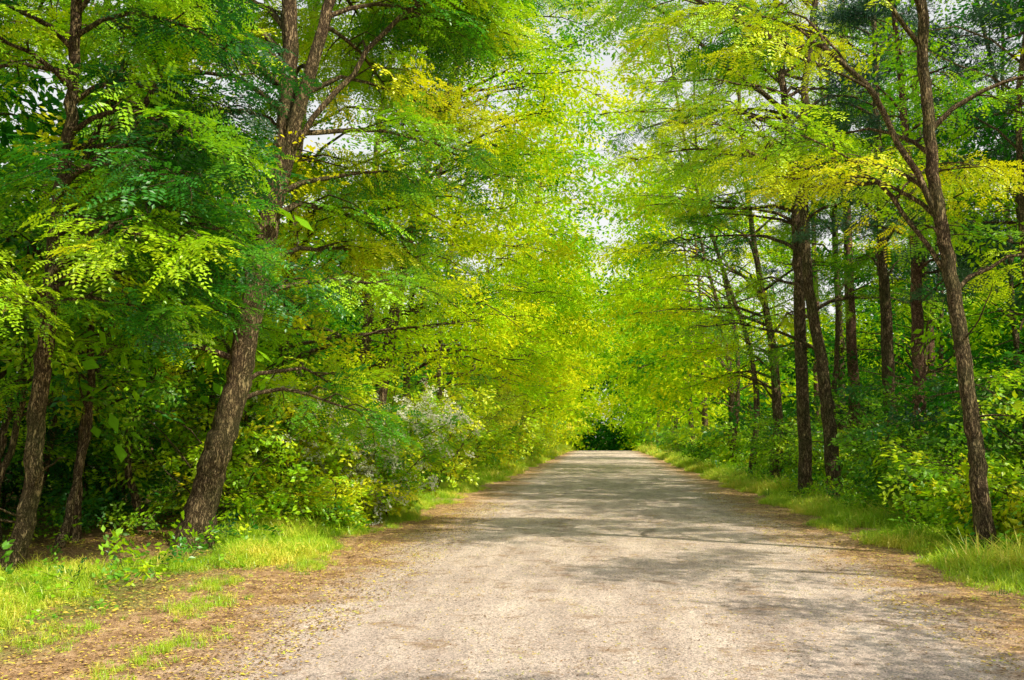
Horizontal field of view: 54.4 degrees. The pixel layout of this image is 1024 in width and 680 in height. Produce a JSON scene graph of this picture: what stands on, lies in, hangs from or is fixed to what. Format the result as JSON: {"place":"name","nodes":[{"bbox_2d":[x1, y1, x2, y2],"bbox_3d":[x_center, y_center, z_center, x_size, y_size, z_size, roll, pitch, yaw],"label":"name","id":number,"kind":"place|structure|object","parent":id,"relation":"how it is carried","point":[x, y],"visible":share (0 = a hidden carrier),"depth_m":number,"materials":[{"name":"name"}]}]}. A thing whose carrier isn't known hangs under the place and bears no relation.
{"place":"outdoors","nodes":[
{"label":"outdoors","id":0,"kind":"place"},
{"bbox_2d":[0,443,1023,679],"bbox_3d":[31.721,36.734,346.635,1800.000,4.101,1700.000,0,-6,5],"label":"ground","id":1,"kind":"structure","parent":0,"point":[84,552],"depth_m":10.69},
{"bbox_2d":[0,209,49,341],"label":"locust tree","id":2,"kind":"object","parent":1,"relation":"on","point":[13,240],"visible":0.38,"depth_m":13.37,"materials":[{"name":"green plant"}]},
{"bbox_2d":[0,27,123,379],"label":"locust tree","id":3,"kind":"object","parent":1,"relation":"on","point":[61,94],"visible":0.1,"depth_m":17.83,"materials":[{"name":"green plant"}]},
{"bbox_2d":[0,421,138,529],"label":"shrub","id":4,"kind":"object","parent":1,"relation":"on","point":[18,459],"visible":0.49,"depth_m":15.39,"materials":[{"name":"green plant"}]},
{"bbox_2d":[0,171,139,508],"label":"locust tree","id":5,"kind":"object","parent":1,"relation":"on","point":[70,350],"depth_m":18.63,"materials":[{"name":"green plant"}]},
{"bbox_2d":[0,114,167,489],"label":"locust tree","id":6,"kind":"object","parent":1,"relation":"on","point":[47,462],"visible":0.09,"depth_m":15.72,"materials":[{"name":"green plant"}]},
{"bbox_2d":[0,55,178,549],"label":"locust tree","id":7,"kind":"object","parent":1,"relation":"on","point":[4,429],"visible":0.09,"depth_m":13.68,"materials":[{"name":"green plant"}]},
{"bbox_2d":[0,368,187,519],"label":"shrub","id":8,"kind":"object","parent":1,"relation":"on","point":[13,489],"visible":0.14,"depth_m":18.84,"materials":[{"name":"green plant"}]},
{"bbox_2d":[0,25,197,487],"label":"locust tree","id":9,"kind":"object","parent":1,"relation":"on","point":[14,341],"visible":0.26,"depth_m":13.27,"materials":[{"name":"green plant"}]},
{"bbox_2d":[0,368,214,539],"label":"shrub","id":10,"kind":"object","parent":1,"relation":"on","point":[101,498],"visible":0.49,"depth_m":16.16,"materials":[{"name":"green plant"}]},
{"bbox_2d":[0,18,215,548],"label":"locust tree","id":11,"kind":"object","parent":1,"relation":"on","point":[65,528],"visible":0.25,"depth_m":12.98,"materials":[{"name":"green plant"}]},
{"bbox_2d":[3,358,228,505],"bbox_3d":[-8.782,1.990,21.618,5.929,3.413,6.072,0,-6,5],"label":"shrub","id":12,"kind":"object","parent":1,"relation":"on","point":[166,483],"visible":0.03,"depth_m":21.47,"materials":[{"name":"green plant"}]},
{"bbox_2d":[9,118,262,542],"bbox_3d":[-5.784,-0.205,14.268,3.879,6.583,4.115,0,-6,5],"label":"locust tree","id":13,"kind":"object","parent":1,"relation":"on","point":[75,533],"visible":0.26,"depth_m":14.30,"materials":[{"name":"green plant"}]},
{"bbox_2d":[0,0,309,509],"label":"locust tree","id":14,"kind":"object","parent":1,"relation":"on","point":[55,100],"visible":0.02,"depth_m":20.91,"materials":[{"name":"green plant"}]},
{"bbox_2d":[0,0,313,462],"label":"locust tree","id":15,"kind":"object","parent":1,"relation":"on","point":[90,362],"visible":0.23,"depth_m":14.60,"materials":[{"name":"green plant"}]},
{"bbox_2d":[16,131,308,530],"bbox_3d":[-5.476,-0.346,16.228,4.477,7.129,3.823,0,-6,5],"label":"locust tree","id":16,"kind":"object","parent":1,"relation":"on","point":[135,500],"visible":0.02,"depth_m":15.79,"materials":[{"name":"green plant"}]},
{"bbox_2d":[8,39,333,491],"bbox_3d":[-10.336,-2.171,28.251,10.048,13.333,10.248,0,-6,5],"label":"locust tree","id":17,"kind":"object","parent":1,"relation":"on","point":[90,114],"depth_m":28.50,"materials":[{"name":"green plant"}]},
{"bbox_2d":[0,0,362,571],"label":"locust tree","id":18,"kind":"object","parent":1,"relation":"on","point":[188,249],"visible":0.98,"depth_m":11.24,"materials":[{"name":"green plant"}]},
{"bbox_2d":[45,364,355,528],"bbox_3d":[-4.822,1.752,15.963,4.601,2.855,3.972,4,-7,-33],"label":"shrub","id":19,"kind":"object","parent":1,"relation":"on","point":[246,432],"visible":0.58,"depth_m":15.82,"materials":[{"name":"leaves"},{"name":"woody stems"}]},
{"bbox_2d":[98,183,331,509],"bbox_3d":[-5.171,-0.011,18.017,4.148,6.682,3.736,0,-6,5],"label":"locust tree","id":20,"kind":"object","parent":1,"relation":"on","point":[284,361],"visible":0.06,"depth_m":17.61,"materials":[{"name":"green plant"}]},
{"bbox_2d":[98,357,374,510],"bbox_3d":[-5.944,1.898,19.328,5.754,3.200,6.223,0,-6,5],"label":"shrub","id":21,"kind":"object","parent":1,"relation":"on","point":[216,375],"visible":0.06,"depth_m":18.96,"materials":[{"name":"green plant"}]},
{"bbox_2d":[163,227,311,435],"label":"locust tree","id":22,"kind":"object","parent":1,"relation":"on","point":[257,366],"visible":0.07,"depth_m":18.91,"materials":[{"name":"green plant"}]},
{"bbox_2d":[124,301,394,510],"bbox_3d":[-4.889,1.347,18.909,6.245,3.880,3.855,-4,-7,32],"label":"shrub","id":23,"kind":"object","parent":1,"relation":"on","point":[300,322],"visible":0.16,"depth_m":17.88,"materials":[{"name":"green plant"}]},
{"bbox_2d":[161,152,385,413],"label":"locust tree","id":24,"kind":"object","parent":1,"relation":"on","point":[334,329],"visible":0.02,"depth_m":36.86,"materials":[{"name":"green plant"}]},
{"bbox_2d":[93,0,544,506],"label":"locust tree","id":25,"kind":"object","parent":1,"relation":"on","point":[311,215],"visible":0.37,"depth_m":19.99,"materials":[{"name":"green plant"}]},
{"bbox_2d":[235,228,403,421],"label":"locust tree","id":26,"kind":"object","parent":1,"relation":"on","point":[338,325],"visible":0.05,"depth_m":41.55,"materials":[{"name":"green plant"}]},
{"bbox_2d":[256,456,401,532],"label":"shrub","id":27,"kind":"object","parent":1,"relation":"on","point":[332,507],"visible":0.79,"depth_m":16.44,"materials":[{"name":"leaves"},{"name":"woody stems"}]},
{"bbox_2d":[172,367,492,524],"bbox_3d":[-3.019,2.075,18.656,5.487,3.077,4.274,0,-6,5],"label":"flowering shrub","id":28,"kind":"object","parent":1,"relation":"on","point":[362,462],"visible":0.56,"depth_m":18.10,"materials":[{"name":"leaves"},{"name":"flower petals"},{"name":"woody stems"}]},
{"bbox_2d":[0,0,690,549],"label":"locust tree","id":29,"kind":"object","parent":1,"relation":"on","point":[468,30],"visible":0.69,"depth_m":15.30,"materials":[{"name":"green plant"}]},
{"bbox_2d":[142,0,595,409],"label":"locust tree","id":30,"kind":"object","parent":1,"relation":"on","point":[366,359],"visible":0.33,"depth_m":24.94,"materials":[{"name":"green plant"}]},
{"bbox_2d":[304,186,452,403],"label":"locust tree","id":31,"kind":"object","parent":1,"relation":"on","point":[394,383],"visible":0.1,"depth_m":40.40,"materials":[{"name":"green plant"}]},
{"bbox_2d":[271,351,500,489],"bbox_3d":[-3.481,1.970,23.092,6.313,3.923,6.389,0,-6,5],"label":"shrub","id":32,"kind":"object","parent":1,"relation":"on","point":[416,394],"visible":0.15,"depth_m":24.08,"materials":[{"name":"green plant"}]},
{"bbox_2d":[359,75,481,407],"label":"pine tree","id":33,"kind":"object","parent":1,"relation":"on","point":[421,228],"visible":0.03,"depth_m":47.64,"materials":[{"name":"green plant"}]},
{"bbox_2d":[241,2,616,460],"bbox_3d":[-2.754,-4.297,32.344,12.295,18.226,10.582,0,-6,5],"label":"locust tree","id":34,"kind":"object","parent":1,"relation":"on","point":[502,291],"visible":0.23,"depth_m":31.68,"materials":[{"name":"green plant"}]},
{"bbox_2d":[386,383,516,480],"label":"shrub","id":35,"kind":"object","parent":1,"relation":"on","point":[469,429],"visible":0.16,"depth_m":32.19,"materials":[{"name":"green plant"}]},
{"bbox_2d":[387,373,529,491],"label":"shrub","id":36,"kind":"object","parent":1,"relation":"on","point":[468,409],"visible":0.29,"depth_m":27.35,"materials":[{"name":"green plant"}]},
{"bbox_2d":[339,39,581,458],"bbox_3d":[-2.130,-3.921,39.502,9.867,18.636,11.364,0,-6,5],"label":"locust tree","id":37,"kind":"object","parent":1,"relation":"on","point":[520,386],"visible":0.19,"depth_m":39.84,"materials":[{"name":"green plant"}]},
{"bbox_2d":[279,0,646,435],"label":"locust tree","id":38,"kind":"object","parent":1,"relation":"on","point":[546,99],"visible":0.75,"depth_m":22.41,"materials":[{"name":"green plant"}]},
{"bbox_2d":[411,389,526,477],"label":"shrub","id":39,"kind":"object","parent":1,"relation":"on","point":[496,454],"visible":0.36,"depth_m":36.65,"materials":[{"name":"green plant"}]},
{"bbox_2d":[446,394,548,471],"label":"shrub","id":40,"kind":"object","parent":1,"relation":"on","point":[506,428],"visible":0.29,"depth_m":42.36,"materials":[{"name":"green plant"}]},
{"bbox_2d":[456,399,547,463],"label":"shrub","id":41,"kind":"object","parent":1,"relation":"on","point":[523,436],"visible":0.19,"depth_m":49.61,"materials":[{"name":"green plant"}]},
{"bbox_2d":[397,74,621,457],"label":"locust tree","id":42,"kind":"object","parent":1,"relation":"on","point":[543,310],"visible":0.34,"depth_m":47.48,"materials":[{"name":"green plant"}]},
{"bbox_2d":[0,462,1023,679],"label":"leaf litter","id":43,"kind":"object","parent":1,"relation":"on","point":[267,611],"visible":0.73,"depth_m":10.11,"materials":[{"name":"plant"}]},
{"bbox_2d":[0,442,1023,679],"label":"grass","id":44,"kind":"structure","parent":1,"relation":"on","point":[302,543],"depth_m":12.73,"materials":[{"name":"plant"}]},
{"bbox_2d":[0,450,1023,624],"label":"undergrowth","id":45,"kind":"object","parent":1,"relation":"on","point":[856,494],"visible":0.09,"depth_m":14.45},
{"bbox_2d":[0,90,1023,484],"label":"distant trees","id":46,"kind":"object","parent":1,"relation":"on","point":[602,438],"visible":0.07,"depth_m":110.96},
{"bbox_2d":[411,105,612,444],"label":"locust tree","id":47,"kind":"object","parent":1,"relation":"on","point":[546,431],"visible":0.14,"depth_m":58.47,"materials":[{"name":"green plant"}]},
{"bbox_2d":[399,73,643,457],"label":"locust tree","id":48,"kind":"object","parent":1,"relation":"on","point":[570,342],"visible":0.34,"depth_m":52.13,"materials":[{"name":"green plant"}]},
{"bbox_2d":[510,422,562,462],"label":"shrub","id":49,"kind":"object","parent":1,"relation":"on","point":[536,448],"visible":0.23,"depth_m":57.67,"materials":[{"name":"green plant"}]},
{"bbox_2d":[448,232,631,430],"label":"locust tree","id":50,"kind":"object","parent":1,"relation":"on","point":[578,388],"visible":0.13,"depth_m":83.43,"materials":[{"name":"green plant"}]},
{"bbox_2d":[511,421,573,458],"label":"shrub","id":51,"kind":"object","parent":1,"relation":"on","point":[546,451],"visible":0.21,"depth_m":67.91,"materials":[{"name":"green plant"}]},
{"bbox_2d":[454,184,631,441],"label":"locust tree","id":52,"kind":"object","parent":1,"relation":"on","point":[576,410],"visible":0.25,"depth_m":67.94,"materials":[{"name":"green plant"}]},
{"bbox_2d":[499,262,626,439],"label":"locust tree","id":53,"kind":"object","parent":1,"relation":"on","point":[572,399],"visible":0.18,"depth_m":98.50,"materials":[{"name":"green plant"}]},
{"bbox_2d":[532,279,625,442],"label":"locust tree","id":54,"kind":"object","parent":1,"relation":"on","point":[593,404],"visible":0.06,"depth_m":113.56,"materials":[{"name":"green plant"}]},
{"bbox_2d":[586,261,714,442],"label":"locust tree","id":55,"kind":"object","parent":1,"relation":"on","point":[631,423],"visible":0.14,"depth_m":100.00,"materials":[{"name":"green plant"}]},
{"bbox_2d":[587,245,726,431],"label":"locust tree","id":56,"kind":"object","parent":1,"relation":"on","point":[616,393],"visible":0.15,"depth_m":86.57,"materials":[{"name":"green plant"}]},
{"bbox_2d":[577,211,756,452],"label":"locust tree","id":57,"kind":"object","parent":1,"relation":"on","point":[614,339],"visible":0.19,"depth_m":72.46,"materials":[{"name":"green plant"}]},
{"bbox_2d":[572,180,785,453],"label":"locust tree","id":58,"kind":"object","parent":1,"relation":"on","point":[624,373],"visible":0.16,"depth_m":65.81,"materials":[{"name":"green plant"}]},
{"bbox_2d":[654,419,724,453],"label":"shrub","id":59,"kind":"object","parent":1,"relation":"on","point":[668,444],"visible":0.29,"depth_m":68.86,"materials":[{"name":"green plant"}]},
{"bbox_2d":[600,154,794,430],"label":"locust tree","id":60,"kind":"object","parent":1,"relation":"on","point":[703,411],"visible":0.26,"depth_m":54.44,"materials":[{"name":"green plant"}]},
{"bbox_2d":[596,125,811,446],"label":"locust tree","id":61,"kind":"object","parent":1,"relation":"on","point":[641,342],"visible":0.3,"depth_m":49.11,"materials":[{"name":"green plant"}]},
{"bbox_2d":[664,418,751,466],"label":"shrub","id":62,"kind":"object","parent":1,"relation":"on","point":[707,452],"visible":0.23,"depth_m":49.88,"materials":[{"name":"green plant"}]},
{"bbox_2d":[552,26,869,469],"bbox_3d":[6.977,-3.365,37.861,10.927,17.536,7.582,1,-6,-15],"label":"locust tree","id":63,"kind":"object","parent":1,"relation":"on","point":[629,196],"visible":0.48,"depth_m":37.36,"materials":[{"name":"green plant"}]},
{"bbox_2d":[581,29,845,465],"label":"locust tree","id":64,"kind":"object","parent":1,"relation":"on","point":[655,359],"visible":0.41,"depth_m":43.36,"materials":[{"name":"green plant"}]},
{"bbox_2d":[678,412,770,469],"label":"shrub","id":65,"kind":"object","parent":1,"relation":"on","point":[723,454],"visible":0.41,"depth_m":42.68,"materials":[{"name":"green leaves"}]},
{"bbox_2d":[517,0,959,493],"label":"locust tree","id":66,"kind":"object","parent":1,"relation":"on","point":[804,431],"visible":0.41,"depth_m":25.72,"materials":[{"name":"green plant"}]},
{"bbox_2d":[582,0,903,477],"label":"locust tree","id":67,"kind":"object","parent":1,"relation":"on","point":[775,397],"visible":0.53,"depth_m":33.40,"materials":[{"name":"green plant"}]},
{"bbox_2d":[710,282,795,433],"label":"locust tree","id":68,"kind":"object","parent":1,"relation":"on","point":[749,368],"visible":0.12,"depth_m":65.66,"materials":[{"name":"green plant"}]},
{"bbox_2d":[701,396,860,476],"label":"shrub","id":69,"kind":"object","parent":1,"relation":"on","point":[753,420],"visible":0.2,"depth_m":35.27,"materials":[{"name":"green plant"}]},
{"bbox_2d":[732,264,843,421],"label":"locust tree","id":70,"kind":"object","parent":1,"relation":"on","point":[765,396],"visible":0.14,"depth_m":61.12,"materials":[{"name":"green plant"}]},
{"bbox_2d":[710,393,870,436],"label":"shrub","id":71,"kind":"object","parent":1,"relation":"on","point":[729,419],"visible":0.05,"depth_m":47.49,"materials":[{"name":"green plant"}]},
{"bbox_2d":[573,0,1023,550],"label":"locust tree","id":72,"kind":"object","parent":1,"relation":"on","point":[835,153],"visible":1,"depth_m":14.04,"materials":[{"name":"green plant"}]},
{"bbox_2d":[626,0,980,497],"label":"locust tree","id":73,"kind":"object","parent":1,"relation":"on","point":[829,424],"visible":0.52,"depth_m":25.35,"materials":[{"name":"green plant"}]},
{"bbox_2d":[741,408,876,479],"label":"shrub","id":74,"kind":"object","parent":1,"relation":"on","point":[771,431],"visible":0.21,"depth_m":30.54,"materials":[{"name":"green plant"}]},
{"bbox_2d":[739,102,890,457],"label":"pine tree","id":75,"kind":"object","parent":1,"relation":"on","point":[772,270],"visible":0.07,"depth_m":43.33,"materials":[{"name":"green plant"}]},
{"bbox_2d":[750,416,883,493],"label":"shrub","id":76,"kind":"object","parent":1,"relation":"on","point":[819,466],"visible":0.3,"depth_m":26.80,"materials":[{"name":"green plant"}]},
{"bbox_2d":[722,4,922,435],"bbox_3d":[10.974,-3.457,34.155,7.400,16.476,7.338,0,-6,5],"label":"locust tree","id":77,"kind":"object","parent":1,"relation":"on","point":[841,319],"visible":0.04,"depth_m":33.55,"materials":[{"name":"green plant"}]},
{"bbox_2d":[743,0,934,470],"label":"pine tree","id":78,"kind":"object","parent":1,"relation":"on","point":[851,341],"visible":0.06,"depth_m":30.28,"materials":[{"name":"green plant"}]},
{"bbox_2d":[750,0,932,435],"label":"locust tree","id":79,"kind":"object","parent":1,"relation":"on","point":[837,344],"visible":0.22,"depth_m":29.32,"materials":[{"name":"green plant"}]},
{"bbox_2d":[785,286,901,414],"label":"locust tree","id":80,"kind":"object","parent":1,"relation":"on","point":[844,342],"visible":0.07,"depth_m":63.87,"materials":[{"name":"green plant"}]},
{"bbox_2d":[782,385,949,448],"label":"shrub","id":81,"kind":"object","parent":1,"relation":"on","point":[794,402],"visible":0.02,"depth_m":36.47,"materials":[{"name":"green plant"}]},
{"bbox_2d":[723,1,1023,454],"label":"locust tree","id":82,"kind":"object","parent":1,"relation":"on","point":[886,332],"visible":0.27,"depth_m":24.90,"materials":[{"name":"green plant"}]},
{"bbox_2d":[788,365,985,492],"bbox_3d":[10.179,2.702,27.246,4.754,3.728,5.302,0,-6,5],"label":"shrub","id":83,"kind":"object","parent":1,"relation":"on","point":[873,404],"visible":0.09,"depth_m":27.00,"materials":[{"name":"green plant"}]},
{"bbox_2d":[829,440,946,504],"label":"shrub","id":84,"kind":"object","parent":1,"relation":"on","point":[878,476],"visible":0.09,"depth_m":22.29,"materials":[{"name":"green plant"}]},
{"bbox_2d":[829,240,949,410],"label":"locust tree","id":85,"kind":"object","parent":1,"relation":"on","point":[866,376],"visible":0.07,"depth_m":54.67,"materials":[{"name":"green plant"}]},
{"bbox_2d":[782,79,1023,410],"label":"locust tree","id":86,"kind":"object","parent":1,"relation":"on","point":[981,362],"visible":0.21,"depth_m":29.17,"materials":[{"name":"green plant"}]},
{"bbox_2d":[787,0,1023,448],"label":"pine tree","id":87,"kind":"object","parent":1,"relation":"on","point":[847,17],"visible":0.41,"depth_m":21.53,"materials":[{"name":"green plant"}]},
{"bbox_2d":[810,374,1013,458],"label":"shrub","id":88,"kind":"object","parent":1,"relation":"on","point":[846,404],"visible":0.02,"depth_m":29.32,"materials":[{"name":"green plant"}]},
{"bbox_2d":[807,181,1022,427],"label":"locust tree","id":89,"kind":"object","parent":1,"relation":"on","point":[861,316],"visible":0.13,"depth_m":33.30,"materials":[{"name":"green plant"}]},
{"bbox_2d":[828,415,1017,518],"bbox_3d":[8.122,2.555,19.496,3.915,2.238,4.392,0,-6,5],"label":"shrub","id":90,"kind":"object","parent":1,"relation":"on","point":[867,452],"visible":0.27,"depth_m":18.97,"materials":[{"name":"green plant"}]},
{"bbox_2d":[830,367,1023,501],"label":"shrub","id":91,"kind":"object","parent":1,"relation":"on","point":[852,389],"visible":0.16,"depth_m":20.93,"materials":[{"name":"green plant"}]},
{"bbox_2d":[839,0,1023,413],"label":"locust tree","id":92,"kind":"object","parent":1,"relation":"on","point":[1016,335],"visible":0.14,"depth_m":25.37,"materials":[{"name":"green plant"}]},
{"bbox_2d":[848,4,1017,434],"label":"pine tree","id":93,"kind":"object","parent":1,"relation":"on","point":[931,345],"visible":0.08,"depth_m":33.89,"materials":[{"name":"plant"}]},
{"bbox_2d":[843,0,1023,478],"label":"locust tree","id":94,"kind":"object","parent":1,"relation":"on","point":[1019,197],"visible":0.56,"depth_m":17.44,"materials":[{"name":"green plant"}]},
{"bbox_2d":[845,152,1023,409],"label":"locust tree","id":95,"kind":"object","parent":1,"relation":"on","point":[940,352],"visible":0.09,"depth_m":37.75,"materials":[{"name":"green plant"}]},
{"bbox_2d":[863,422,1023,527],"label":"shrub","id":96,"kind":"object","parent":1,"relation":"on","point":[903,460],"visible":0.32,"depth_m":16.63,"materials":[{"name":"green plant"}]},
{"bbox_2d":[869,194,1023,409],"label":"locust tree","id":97,"kind":"object","parent":1,"relation":"on","point":[972,302],"visible":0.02,"depth_m":44.46,"materials":[{"name":"green plant"}]},
{"bbox_2d":[876,0,1023,315],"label":"pine tree","id":98,"kind":"object","parent":1,"relation":"on","point":[980,14],"visible":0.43,"depth_m":20.25,"materials":[{"name":"green plant"}]},
{"bbox_2d":[876,381,1023,484],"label":"shrub","id":99,"kind":"object","parent":1,"relation":"on","point":[951,421],"visible":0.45,"depth_m":17.06,"materials":[{"name":"green plant"}]},
{"bbox_2d":[877,446,1023,546],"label":"shrub","id":100,"kind":"object","parent":1,"relation":"on","point":[1008,499],"visible":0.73,"depth_m":13.82,"materials":[{"name":"green plant"}]},
{"bbox_2d":[886,0,1023,434],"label":"locust tree","id":101,"kind":"object","parent":1,"relation":"on","point":[937,361],"visible":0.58,"depth_m":18.43,"materials":[{"name":"green plant"}]},
{"bbox_2d":[900,0,1023,370],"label":"locust tree","id":102,"kind":"object","parent":1,"relation":"on","point":[955,130],"visible":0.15,"depth_m":22.01,"materials":[{"name":"green plant"}]},
{"bbox_2d":[931,351,1023,516],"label":"shrub","id":103,"kind":"object","parent":1,"relation":"on","point":[1017,409],"visible":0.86,"depth_m":13.85,"materials":[{"name":"green leaves"}]},
{"bbox_2d":[945,176,1023,403],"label":"locust tree","id":104,"kind":"object","parent":1,"relation":"on","point":[1004,319],"visible":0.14,"depth_m":27.82,"materials":[{"name":"green plant"}]},
{"bbox_2d":[0,0,1023,424],"label":"sky","id":105,"kind":"structure","parent":0,"point":[607,59],"materials":[{"name":"white"}]},
{"bbox_2d":[27,451,1023,679],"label":"road","id":106,"kind":"structure","parent":0,"point":[865,651],"depth_m":9.28,"materials":[{"name":"gravel"}]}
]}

